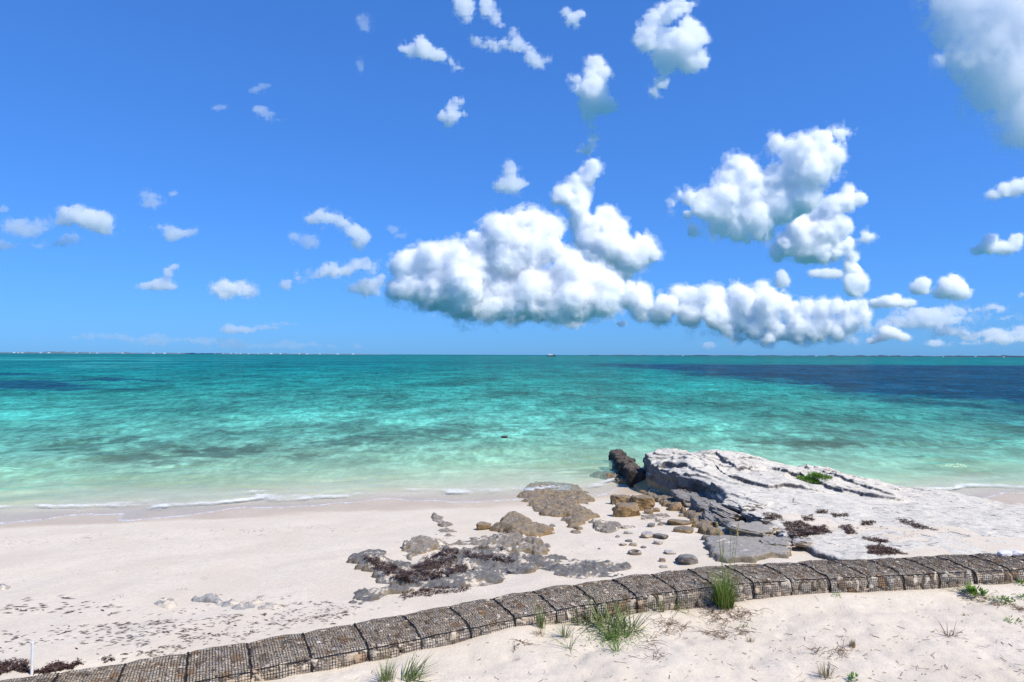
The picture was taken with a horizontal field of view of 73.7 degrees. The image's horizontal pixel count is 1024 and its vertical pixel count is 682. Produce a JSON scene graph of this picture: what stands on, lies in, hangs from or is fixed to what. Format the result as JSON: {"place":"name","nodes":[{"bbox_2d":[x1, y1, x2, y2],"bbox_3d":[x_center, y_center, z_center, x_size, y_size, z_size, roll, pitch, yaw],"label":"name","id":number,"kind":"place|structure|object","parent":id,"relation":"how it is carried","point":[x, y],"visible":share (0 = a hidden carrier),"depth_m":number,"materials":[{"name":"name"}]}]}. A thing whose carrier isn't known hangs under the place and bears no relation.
{"place":"outdoors","nodes":[
{"label":"outdoors","id":0,"kind":"place"},
{"bbox_2d":[0,351,388,354],"bbox_3d":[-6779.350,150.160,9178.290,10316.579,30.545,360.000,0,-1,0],"label":"hills","id":1,"kind":"structure","parent":0,"point":[170,353],"depth_m":9015.09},
{"bbox_2d":[0,441,1023,681],"bbox_3d":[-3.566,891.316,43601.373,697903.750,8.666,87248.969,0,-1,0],"label":"sand","id":2,"kind":"structure","parent":0,"point":[227,561],"depth_m":15.71,"materials":[{"name":"sand"}]},
{"bbox_2d":[0,584,10,590],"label":"rock slab","id":3,"kind":"object","parent":2,"relation":"on","point":[3,587],"visible":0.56,"depth_m":14.42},
{"bbox_2d":[0,657,36,674],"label":"seaweed pile","id":4,"kind":"object","parent":2,"relation":"on","point":[6,668],"visible":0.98,"depth_m":9.93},
{"bbox_2d":[0,672,56,681],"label":"stone basket","id":5,"kind":"object","parent":2,"relation":"on","point":[50,677],"visible":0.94,"depth_m":9.16,"materials":[{"name":"black"}]},
{"bbox_2d":[30,641,33,674],"bbox_3d":[-6.876,4.696,9.779,0.046,0.766,0.042,0,-1,0],"label":"white stake","id":6,"kind":"object","parent":2,"relation":"on","point":[32,659],"visible":0.91,"depth_m":9.77,"materials":[{"name":"plastic"}]},
{"bbox_2d":[33,657,83,673],"bbox_3d":[-6.633,4.768,10.011,0.565,0.097,0.485,0,-1,0],"label":"seaweed pile","id":7,"kind":"object","parent":2,"relation":"on","point":[67,665],"visible":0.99,"depth_m":10.00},
{"bbox_2d":[51,664,123,681],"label":"stone basket","id":8,"kind":"object","parent":2,"relation":"on","point":[109,673],"visible":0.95,"depth_m":9.25,"materials":[{"name":"black"}]},
{"bbox_2d":[116,653,187,681],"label":"stone basket","id":9,"kind":"object","parent":2,"relation":"on","point":[166,668],"visible":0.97,"depth_m":9.37,"materials":[{"name":"black"}]},
{"bbox_2d":[154,597,177,609],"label":"rock slab","id":10,"kind":"object","parent":2,"relation":"on","point":[168,603],"visible":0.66,"depth_m":12.96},
{"bbox_2d":[184,643,254,681],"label":"stone basket","id":11,"kind":"object","parent":2,"relation":"on","point":[226,663],"visible":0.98,"depth_m":9.49,"materials":[{"name":"black"}]},
{"bbox_2d":[191,593,282,609],"bbox_3d":[-5.438,5.080,13.166,2.540,0.349,0.937,0,-1,29],"label":"rock slab","id":12,"kind":"object","parent":2,"relation":"on","point":[259,604],"visible":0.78,"depth_m":12.95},
{"bbox_2d":[246,633,310,681],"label":"stone basket","id":13,"kind":"object","parent":2,"relation":"on","point":[278,657],"visible":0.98,"depth_m":9.71,"materials":[{"name":"black"}]},
{"bbox_2d":[301,625,367,671],"bbox_3d":[-2.681,4.811,10.301,0.914,0.680,1.100,1,-1,-25],"label":"stone basket","id":14,"kind":"object","parent":2,"relation":"on","point":[334,647],"visible":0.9,"depth_m":10.03,"materials":[{"name":"black"}]},
{"bbox_2d":[349,583,413,604],"bbox_3d":[-2.781,5.055,13.671,1.130,0.294,1.585,-1,-2,43],"label":"rock slab","id":15,"kind":"object","parent":2,"relation":"on","point":[374,594],"visible":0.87,"depth_m":13.58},
{"bbox_2d":[375,651,397,681],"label":"grass tuft","id":16,"kind":"object","parent":2,"relation":"on","point":[386,677],"visible":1,"depth_m":9.36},
{"bbox_2d":[353,615,421,661],"bbox_3d":[-1.964,4.811,10.639,0.910,0.679,1.148,1,-1,-26],"label":"stone basket","id":17,"kind":"object","parent":2,"relation":"on","point":[380,637],"visible":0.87,"depth_m":10.38,"materials":[{"name":"black"}]},
{"bbox_2d":[401,650,438,681],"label":"grass tuft","id":18,"kind":"object","parent":2,"relation":"on","point":[412,674],"visible":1,"depth_m":9.43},
{"bbox_2d":[401,584,470,599],"bbox_3d":[-1.556,4.997,13.694,1.488,0.129,0.710,1,-1,-21],"label":"seaweed pile","id":19,"kind":"object","parent":2,"relation":"on","point":[423,589],"visible":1,"depth_m":13.63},
{"bbox_2d":[402,607,471,649],"bbox_3d":[-1.232,4.798,10.991,0.901,0.676,1.125,1,-1,-28],"label":"stone basket","id":20,"kind":"object","parent":2,"relation":"on","point":[438,627],"visible":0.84,"depth_m":10.74,"materials":[{"name":"black"}]},
{"bbox_2d":[431,512,452,527],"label":"rock slab","id":21,"kind":"object","parent":2,"relation":"on","point":[435,517],"visible":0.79,"depth_m":22.28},
{"bbox_2d":[347,545,544,590],"bbox_3d":[-1.574,5.226,15.801,5.056,0.600,4.288,0,-1,0],"label":"rock slab","id":22,"kind":"object","parent":2,"relation":"on","point":[485,572],"visible":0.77,"depth_m":15.48,"materials":[{"name":"stone"}]},
{"bbox_2d":[363,554,409,578],"bbox_3d":[-2.784,5.044,15.241,0.746,0.364,2.400,1,-1,-24],"label":"seaweed pile","id":23,"kind":"object","parent":22,"relation":"on","point":[387,565],"visible":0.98,"depth_m":15.32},
{"bbox_2d":[394,547,474,582],"bbox_3d":[-1.652,5.112,15.760,1.679,0.516,3.245,0,-1,0],"label":"seaweed pile","id":24,"kind":"object","parent":22,"relation":"on","point":[437,569],"visible":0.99,"depth_m":15.49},
{"bbox_2d":[463,549,514,562],"bbox_3d":[-0.792,5.104,16.151,1.898,0.311,0.911,-1,-2,42],"label":"seaweed pile","id":25,"kind":"object","parent":22,"relation":"on","point":[497,558],"visible":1,"depth_m":15.94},
{"bbox_2d":[435,528,456,538],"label":"rock slab","id":26,"kind":"object","parent":2,"relation":"on","point":[446,530],"visible":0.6,"depth_m":20.15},
{"bbox_2d":[401,531,550,560],"bbox_3d":[-0.900,5.365,17.922,4.256,0.590,3.136,0,-1,0],"label":"rock slab","id":27,"kind":"object","parent":2,"relation":"on","point":[510,542],"visible":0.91,"depth_m":17.71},
{"bbox_2d":[448,599,515,638],"bbox_3d":[-0.505,4.793,11.343,0.871,0.670,1.158,1,-1,-27],"label":"stone basket","id":28,"kind":"object","parent":2,"relation":"on","point":[483,616],"visible":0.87,"depth_m":11.12,"materials":[{"name":"black"}]},
{"bbox_2d":[0,520,965,660],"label":"seaweed scraps","id":29,"kind":"object","parent":2,"relation":"on","point":[167,621],"visible":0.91,"depth_m":11.86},
{"bbox_2d":[476,521,490,529],"bbox_3d":[-0.842,5.644,20.783,0.507,0.243,0.293,0,-1,-10],"label":"beach rock","id":30,"kind":"object","parent":2,"relation":"on","point":[482,525],"visible":0.92,"depth_m":20.66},
{"bbox_2d":[489,511,554,537],"bbox_3d":[0.039,5.657,20.991,2.152,0.730,4.199,1,-1,-14],"label":"rock slab","id":31,"kind":"object","parent":2,"relation":"on","point":[513,522],"visible":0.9,"depth_m":20.06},
{"bbox_2d":[509,639,539,651],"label":"dry vine","id":32,"kind":"object","parent":2,"relation":"on","point":[522,643],"visible":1,"depth_m":10.51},
{"bbox_2d":[492,591,557,626],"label":"stone basket","id":33,"kind":"object","parent":2,"relation":"on","point":[519,607],"visible":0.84,"depth_m":11.46,"materials":[{"name":"black"}]},
{"bbox_2d":[532,599,547,627],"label":"grass tuft","id":34,"kind":"object","parent":2,"relation":"on","point":[540,620],"visible":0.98,"depth_m":11.08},
{"bbox_2d":[517,481,599,533],"bbox_3d":[1.752,6.085,25.475,3.488,1.047,12.512,0,-1,0],"label":"rock slab","id":35,"kind":"object","parent":2,"relation":"on","point":[564,500],"visible":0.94,"depth_m":25.83,"materials":[{"name":"stone"}]},
{"bbox_2d":[532,585,595,623],"bbox_3d":[0.910,4.766,11.956,0.856,0.678,1.118,1,-1,-19],"label":"stone basket","id":36,"kind":"object","parent":2,"relation":"on","point":[561,599],"visible":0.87,"depth_m":11.65,"materials":[{"name":"black"}]},
{"bbox_2d":[549,619,578,638],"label":"grass tuft","id":37,"kind":"object","parent":2,"relation":"on","point":[563,635],"visible":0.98,"depth_m":10.81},
{"bbox_2d":[547,621,583,651],"bbox_3d":[0.809,4.500,10.357,0.673,0.442,0.621,0,-1,0],"label":"grass tuft","id":38,"kind":"object","parent":2,"relation":"on","point":[569,647],"visible":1,"depth_m":10.44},
{"bbox_2d":[533,554,631,578],"bbox_3d":[1.562,5.172,15.419,2.909,0.375,1.852,0,-1,30],"label":"rock slab","id":39,"kind":"object","parent":2,"relation":"on","point":[585,568],"visible":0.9,"depth_m":15.31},
{"bbox_2d":[574,580,636,618],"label":"stone basket","id":40,"kind":"object","parent":2,"relation":"on","point":[611,590],"visible":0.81,"depth_m":11.93,"materials":[{"name":"black"}]},
{"bbox_2d":[589,471,625,483],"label":"rock slab","id":41,"kind":"object","parent":2,"relation":"on","point":[619,479],"visible":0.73,"depth_m":32.61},
{"bbox_2d":[566,583,654,654],"bbox_3d":[1.621,4.648,11.328,1.764,1.009,2.574,1,-1,-23],"label":"grass clump","id":42,"kind":"object","parent":2,"relation":"on","point":[623,626],"visible":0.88,"depth_m":11.19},
{"bbox_2d":[588,519,634,532],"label":"rock slab","id":43,"kind":"object","parent":2,"relation":"on","point":[602,526],"visible":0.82,"depth_m":20.32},
{"bbox_2d":[603,639,628,651],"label":"grass tuft","id":44,"kind":"object","parent":2,"relation":"on","point":[618,645],"visible":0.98,"depth_m":10.36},
{"bbox_2d":[610,494,630,504],"bbox_3d":[4.091,5.949,25.579,0.803,0.395,0.648,0,-1,0],"label":"beach rock","id":45,"kind":"object","parent":2,"relation":"on","point":[623,498],"visible":0.69,"depth_m":25.40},
{"bbox_2d":[611,502,640,516],"bbox_3d":[3.786,5.633,22.694,0.995,0.498,0.612,0,-1,0],"label":"beach rock","id":46,"kind":"object","parent":2,"relation":"on","point":[622,509],"visible":0.98,"depth_m":22.50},
{"bbox_2d":[608,449,645,487],"bbox_3d":[5.657,6.774,34.088,1.185,2.121,8.454,0,-1,0],"label":"rock","id":47,"kind":"object","parent":2,"relation":"on","point":[628,468],"visible":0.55,"depth_m":32.50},
{"bbox_2d":[628,549,641,554],"bbox_3d":[3.037,5.245,16.903,0.341,0.116,0.339,0,-1,0],"label":"stone ring","id":48,"kind":"object","parent":2,"relation":"on","point":[634,552],"visible":0.98,"depth_m":16.82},
{"bbox_2d":[626,495,654,510],"bbox_3d":[4.502,5.733,24.041,1.027,0.619,0.805,0,-1,0],"label":"beach rock","id":49,"kind":"object","parent":2,"relation":"on","point":[644,502],"visible":0.69,"depth_m":23.73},
{"bbox_2d":[612,574,676,612],"bbox_3d":[2.421,4.738,12.464,0.892,0.679,1.108,1,-1,-16],"label":"stone basket","id":50,"kind":"object","parent":2,"relation":"on","point":[641,588],"visible":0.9,"depth_m":12.09,"materials":[{"name":"black"}]},
{"bbox_2d":[640,531,653,537],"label":"beach stone","id":51,"kind":"object","parent":2,"relation":"on","point":[647,534],"visible":0.96,"depth_m":18.61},
{"bbox_2d":[638,633,671,660],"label":"dry vine","id":52,"kind":"object","parent":2,"relation":"on","point":[652,649],"visible":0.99,"depth_m":10.40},
{"bbox_2d":[641,513,670,525],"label":"rock slab","id":53,"kind":"object","parent":2,"relation":"on","point":[655,516],"visible":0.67,"depth_m":22.34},
{"bbox_2d":[648,588,664,613],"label":"grass tuft","id":54,"kind":"object","parent":2,"relation":"on","point":[662,608],"visible":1,"depth_m":11.84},
{"bbox_2d":[653,533,668,539],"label":"beach stone","id":55,"kind":"object","parent":2,"relation":"on","point":[661,536],"visible":1,"depth_m":18.52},
{"bbox_2d":[642,488,685,512],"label":"rock slab","id":56,"kind":"object","parent":2,"relation":"on","point":[668,501],"visible":0.65,"depth_m":25.06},
{"bbox_2d":[664,550,675,554],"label":"beach stone","id":57,"kind":"object","parent":2,"relation":"on","point":[670,552],"visible":1,"depth_m":16.82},
{"bbox_2d":[647,607,693,641],"bbox_3d":[2.577,4.721,11.372,0.934,0.147,1.198,0,-1,0],"label":"dry vine","id":58,"kind":"object","parent":2,"relation":"on","point":[667,623],"visible":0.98,"depth_m":11.37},
{"bbox_2d":[667,519,693,524],"bbox_3d":[5.108,5.528,20.800,0.766,0.162,0.463,0,-1,27],"label":"beach stone","id":59,"kind":"object","parent":2,"relation":"on","point":[677,522],"visible":0.94,"depth_m":20.69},
{"bbox_2d":[651,570,715,609],"bbox_3d":[3.155,4.722,12.671,0.884,0.677,1.119,1,-1,-15],"label":"stone basket","id":60,"kind":"object","parent":2,"relation":"on","point":[691,587],"visible":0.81,"depth_m":12.28,"materials":[{"name":"black"}]},
{"bbox_2d":[673,526,693,532],"bbox_3d":[4.888,5.390,19.470,0.595,0.166,0.452,0,-1,24],"label":"beach stone","id":61,"kind":"object","parent":2,"relation":"on","point":[684,529],"visible":0.94,"depth_m":19.33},
{"bbox_2d":[675,554,697,564],"bbox_3d":[4.089,5.116,15.936,0.470,0.248,0.391,0,-1,-9],"label":"beach rock","id":62,"kind":"object","parent":2,"relation":"on","point":[689,559],"visible":0.95,"depth_m":15.80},
{"bbox_2d":[674,594,699,616],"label":"grass tuft","id":63,"kind":"object","parent":2,"relation":"on","point":[677,606],"visible":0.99,"depth_m":11.99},
{"bbox_2d":[670,489,704,506],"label":"fallen slab","id":64,"kind":"structure","parent":2,"relation":"on","point":[680,495],"depth_m":24.67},
{"bbox_2d":[355,590,1023,681],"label":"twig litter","id":65,"kind":"object","parent":2,"relation":"on","point":[810,653],"visible":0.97,"depth_m":10.20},
{"bbox_2d":[678,506,724,535],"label":"rock slab","id":66,"kind":"object","parent":2,"relation":"on","point":[705,527],"visible":0.62,"depth_m":20.10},
{"bbox_2d":[700,506,722,526],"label":"fallen slab","id":67,"kind":"structure","parent":2,"relation":"on","point":[708,514],"depth_m":20.61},
{"bbox_2d":[687,566,753,604],"bbox_3d":[3.916,4.706,12.859,0.892,0.678,1.153,1,-1,-14],"label":"stone basket","id":68,"kind":"object","parent":2,"relation":"on","point":[746,593],"visible":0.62,"depth_m":12.63,"materials":[{"name":"black"}]},
{"bbox_2d":[701,522,747,609],"bbox_3d":[3.811,3.983,12.117,1.014,1.550,1.069,-1,-2,43],"label":"grass clump","id":69,"kind":"object","parent":2,"relation":"on","point":[723,597],"visible":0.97,"depth_m":12.10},
{"bbox_2d":[714,517,734,526],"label":"fallen slab","id":70,"kind":"structure","parent":2,"relation":"on","point":[722,522],"depth_m":19.68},
{"bbox_2d":[694,625,759,640],"bbox_3d":[3.506,4.753,11.199,0.983,0.088,0.821,1,-1,-33],"label":"dry vine","id":71,"kind":"object","parent":2,"relation":"on","point":[717,633],"visible":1,"depth_m":11.12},
{"bbox_2d":[688,598,771,627],"bbox_3d":[3.725,4.728,12.063,1.274,0.189,1.160,1,-1,-31],"label":"dry vine","id":72,"kind":"object","parent":2,"relation":"on","point":[726,620],"visible":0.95,"depth_m":11.85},
{"bbox_2d":[701,526,791,562],"bbox_3d":[5.875,5.247,17.690,2.400,0.586,4.320,0,-1,0],"label":"rock slab","id":73,"kind":"object","parent":2,"relation":"on","point":[751,549],"visible":0.66,"depth_m":16.43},
{"bbox_2d":[722,520,779,536],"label":"fallen slab","id":74,"kind":"structure","parent":2,"relation":"on","point":[755,529],"depth_m":18.17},
{"bbox_2d":[724,564,791,598],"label":"stone basket","id":75,"kind":"object","parent":2,"relation":"on","point":[768,582],"visible":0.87,"depth_m":12.60,"materials":[{"name":"black"}]},
{"bbox_2d":[745,511,779,524],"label":"fallen slab","id":76,"kind":"structure","parent":2,"relation":"on","point":[759,516],"depth_m":19.43,"materials":[{"name":"stone"}]},
{"bbox_2d":[759,536,791,549],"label":"fallen slab","id":77,"kind":"structure","parent":2,"relation":"on","point":[777,541],"depth_m":17.06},
{"bbox_2d":[763,562,829,594],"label":"stone basket","id":78,"kind":"object","parent":2,"relation":"on","point":[804,579],"visible":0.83,"depth_m":12.79,"materials":[{"name":"black"}]},
{"bbox_2d":[801,514,813,521],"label":"seaweed pile","id":79,"kind":"object","parent":2,"relation":"on","point":[806,518],"visible":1,"depth_m":19.36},
{"bbox_2d":[796,528,824,534],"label":"fallen slab","id":80,"kind":"structure","parent":2,"relation":"on","point":[807,531],"depth_m":17.70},
{"bbox_2d":[797,638,852,657],"bbox_3d":[4.835,4.654,10.283,0.898,0.144,0.600,1,-1,-18],"label":"dry vine","id":81,"kind":"object","parent":2,"relation":"on","point":[842,647],"visible":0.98,"depth_m":10.29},
{"bbox_2d":[816,659,834,679],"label":"grass tuft","id":82,"kind":"object","parent":2,"relation":"on","point":[826,674],"visible":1,"depth_m":9.51,"materials":[{"name":"plant"}]},
{"bbox_2d":[634,448,1023,560],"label":"limestone outcrop","id":83,"kind":"object","parent":2,"relation":"on","point":[720,476],"visible":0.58,"depth_m":22.75,"materials":[{"name":"stone"}]},
{"bbox_2d":[690,496,721,511],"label":"fallen slab","id":84,"kind":"structure","parent":83,"relation":"on","point":[698,503],"depth_m":22.61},
{"bbox_2d":[709,502,745,520],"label":"fallen slab","id":85,"kind":"structure","parent":83,"relation":"on","point":[723,511],"depth_m":20.55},
{"bbox_2d":[721,498,765,512],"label":"fallen slab","id":86,"kind":"structure","parent":83,"relation":"on","point":[738,505],"depth_m":20.71,"materials":[{"name":"stone"}]},
{"bbox_2d":[763,512,782,519],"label":"seaweed pile","id":87,"kind":"object","parent":83,"relation":"on","point":[776,515],"visible":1,"depth_m":19.43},
{"bbox_2d":[777,531,803,542],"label":"fallen slab","id":88,"kind":"structure","parent":83,"relation":"on","point":[784,534],"depth_m":17.44,"materials":[{"name":"stone"}]},
{"bbox_2d":[781,520,822,536],"bbox_3d":[7.789,4.990,18.172,1.080,0.190,2.048,0,-1,17],"label":"seaweed pile","id":89,"kind":"object","parent":83,"relation":"on","point":[794,529],"visible":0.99,"depth_m":18.27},
{"bbox_2d":[792,538,812,547],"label":"fallen slab","id":90,"kind":"structure","parent":83,"relation":"on","point":[806,543],"depth_m":16.94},
{"bbox_2d":[795,471,833,484],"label":"cushion plant","id":91,"kind":"object","parent":83,"relation":"on","point":[819,475],"visible":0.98,"depth_m":25.48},
{"bbox_2d":[810,524,833,533],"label":"seaweed pile","id":92,"kind":"object","parent":83,"relation":"on","point":[824,531],"visible":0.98,"depth_m":18.22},
{"bbox_2d":[830,512,849,516],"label":"seaweed pile","id":93,"kind":"object","parent":83,"relation":"on","point":[836,514],"visible":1,"depth_m":19.61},
{"bbox_2d":[838,524,857,533],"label":"seaweed pile","id":94,"kind":"object","parent":83,"relation":"on","point":[844,527],"visible":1,"depth_m":18.24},
{"bbox_2d":[861,520,875,525],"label":"seaweed pile","id":95,"kind":"object","parent":83,"relation":"on","point":[864,522],"visible":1,"depth_m":18.87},
{"bbox_2d":[862,536,891,542],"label":"seaweed pile","id":96,"kind":"object","parent":83,"relation":"on","point":[879,539],"visible":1,"depth_m":17.23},
{"bbox_2d":[865,542,908,554],"bbox_3d":[8.970,4.964,16.367,0.919,0.147,1.407,0,-1,26],"label":"seaweed pile","id":97,"kind":"object","parent":83,"relation":"on","point":[878,550],"visible":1,"depth_m":16.17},
{"bbox_2d":[798,559,868,592],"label":"stone basket","id":98,"kind":"object","parent":2,"relation":"on","point":[842,578],"visible":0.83,"depth_m":12.91,"materials":[{"name":"black"}]},
{"bbox_2d":[846,671,857,681],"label":"leafy plant","id":99,"kind":"object","parent":2,"relation":"on","point":[852,674],"visible":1,"depth_m":9.42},
{"bbox_2d":[849,637,855,647],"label":"grass tuft","id":100,"kind":"object","parent":2,"relation":"on","point":[852,643],"visible":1,"depth_m":10.52,"materials":[{"name":"plant"}]},
{"bbox_2d":[835,559,904,591],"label":"stone basket","id":101,"kind":"object","parent":2,"relation":"on","point":[880,577],"visible":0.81,"depth_m":13.07,"materials":[{"name":"black"}]},
{"bbox_2d":[867,557,940,589],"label":"stone basket","id":102,"kind":"object","parent":2,"relation":"on","point":[917,576],"visible":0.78,"depth_m":13.20,"materials":[{"name":"black"}]},
{"bbox_2d":[899,518,939,530],"bbox_3d":[11.028,5.036,18.744,0.703,0.108,1.504,0,-1,0],"label":"seaweed pile","id":103,"kind":"object","parent":2,"relation":"on","point":[912,523],"visible":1,"depth_m":18.75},
{"bbox_2d":[901,556,975,587],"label":"stone basket","id":104,"kind":"object","parent":2,"relation":"on","point":[952,574],"visible":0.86,"depth_m":13.37,"materials":[{"name":"black"}]},
{"bbox_2d":[934,620,962,636],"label":"grass tuft","id":105,"kind":"object","parent":2,"relation":"on","point":[944,632],"visible":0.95,"depth_m":10.87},
{"bbox_2d":[935,554,1012,584],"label":"stone basket","id":106,"kind":"object","parent":2,"relation":"on","point":[985,572],"visible":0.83,"depth_m":13.48,"materials":[{"name":"black"}]},
{"bbox_2d":[959,580,988,596],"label":"leafy plant","id":107,"kind":"object","parent":2,"relation":"on","point":[972,590],"visible":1,"depth_m":12.81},
{"bbox_2d":[945,584,1008,606],"bbox_3d":[8.656,4.750,12.861,1.013,0.160,1.475,0,-1,0],"label":"dry vine","id":108,"kind":"object","parent":2,"relation":"on","point":[958,588],"visible":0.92,"depth_m":12.71,"materials":[{"name":"plant"}]},
{"bbox_2d":[969,553,1023,582],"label":"stone basket","id":109,"kind":"object","parent":2,"relation":"on","point":[1014,566],"visible":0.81,"depth_m":13.89,"materials":[{"name":"black"}]},
{"bbox_2d":[997,550,1011,556],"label":"white stone","id":110,"kind":"object","parent":109,"relation":"on","point":[1006,553],"visible":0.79,"depth_m":14.41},
{"bbox_2d":[989,595,1015,603],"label":"leafy plant","id":111,"kind":"object","parent":2,"relation":"on","point":[1007,599],"visible":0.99,"depth_m":12.50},
{"bbox_2d":[985,598,1023,615],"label":"dry vine","id":112,"kind":"object","parent":2,"relation":"on","point":[1018,608],"visible":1,"depth_m":12.16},
{"bbox_2d":[1011,555,1023,560],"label":"stone basket","id":113,"kind":"object","parent":2,"relation":"on","point":[1019,557],"visible":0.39,"depth_m":14.33,"materials":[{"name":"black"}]},
{"bbox_2d":[1010,550,1023,555],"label":"white stone","id":114,"kind":"object","parent":113,"relation":"on","point":[1015,552],"visible":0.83,"depth_m":14.45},
{"bbox_2d":[0,353,1023,523],"bbox_3d":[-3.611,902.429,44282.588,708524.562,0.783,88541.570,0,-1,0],"label":"sea","id":115,"kind":"structure","parent":0,"point":[76,408],"depth_m":78.68,"materials":[{"name":"liquid"}]},
{"bbox_2d":[0,0,1023,355],"label":"sky","id":116,"kind":"structure","parent":0,"point":[422,177],"materials":[{"name":"blue"}]},
{"bbox_2d":[591,355,1023,356],"bbox_3d":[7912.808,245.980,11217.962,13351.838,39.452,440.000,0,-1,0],"label":"hills","id":117,"kind":"structure","parent":0,"point":[812,355],"depth_m":11016.54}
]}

